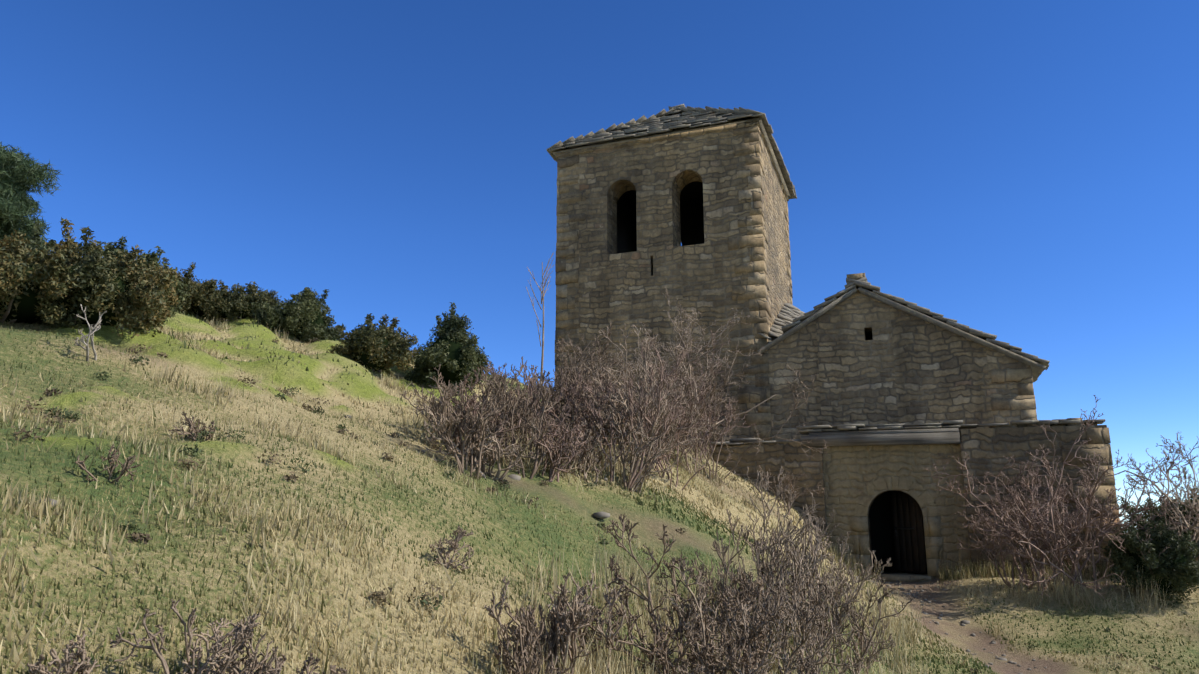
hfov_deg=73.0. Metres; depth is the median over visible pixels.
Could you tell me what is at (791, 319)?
church nave roof
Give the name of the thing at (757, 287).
church quoins
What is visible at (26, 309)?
shrub
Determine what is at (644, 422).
bare shrubs
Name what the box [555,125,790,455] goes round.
church tower
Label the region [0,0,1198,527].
sky
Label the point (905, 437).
church porch lintel beam
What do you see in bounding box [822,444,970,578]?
church door panel
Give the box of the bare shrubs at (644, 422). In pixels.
[26,238,1198,673]
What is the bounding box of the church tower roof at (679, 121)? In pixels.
[546,104,796,200]
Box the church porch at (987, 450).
[707,425,1116,575]
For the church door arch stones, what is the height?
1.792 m
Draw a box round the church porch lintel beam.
[801,428,959,446]
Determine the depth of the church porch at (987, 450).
13.69 m
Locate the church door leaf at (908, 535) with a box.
[890,491,926,573]
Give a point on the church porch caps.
(807, 430)
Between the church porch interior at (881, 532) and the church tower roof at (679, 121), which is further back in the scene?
the church tower roof at (679, 121)
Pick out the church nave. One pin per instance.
(867, 360)
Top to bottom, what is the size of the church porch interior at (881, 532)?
2.380 m
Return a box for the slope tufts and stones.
[11,311,1159,673]
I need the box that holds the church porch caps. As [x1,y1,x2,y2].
[707,418,1104,446]
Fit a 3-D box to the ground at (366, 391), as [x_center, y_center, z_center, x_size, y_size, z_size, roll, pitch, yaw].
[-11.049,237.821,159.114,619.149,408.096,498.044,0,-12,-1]
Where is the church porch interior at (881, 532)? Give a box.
[869,491,894,571]
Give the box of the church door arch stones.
[850,477,943,581]
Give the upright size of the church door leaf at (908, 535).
1.500 m
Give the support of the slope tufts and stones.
on the ground at (366, 391)
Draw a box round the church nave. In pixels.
[768,292,1034,440]
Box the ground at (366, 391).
[0,309,1198,673]
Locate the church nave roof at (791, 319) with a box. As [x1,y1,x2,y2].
[757,273,1049,381]
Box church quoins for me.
[555,125,1119,570]

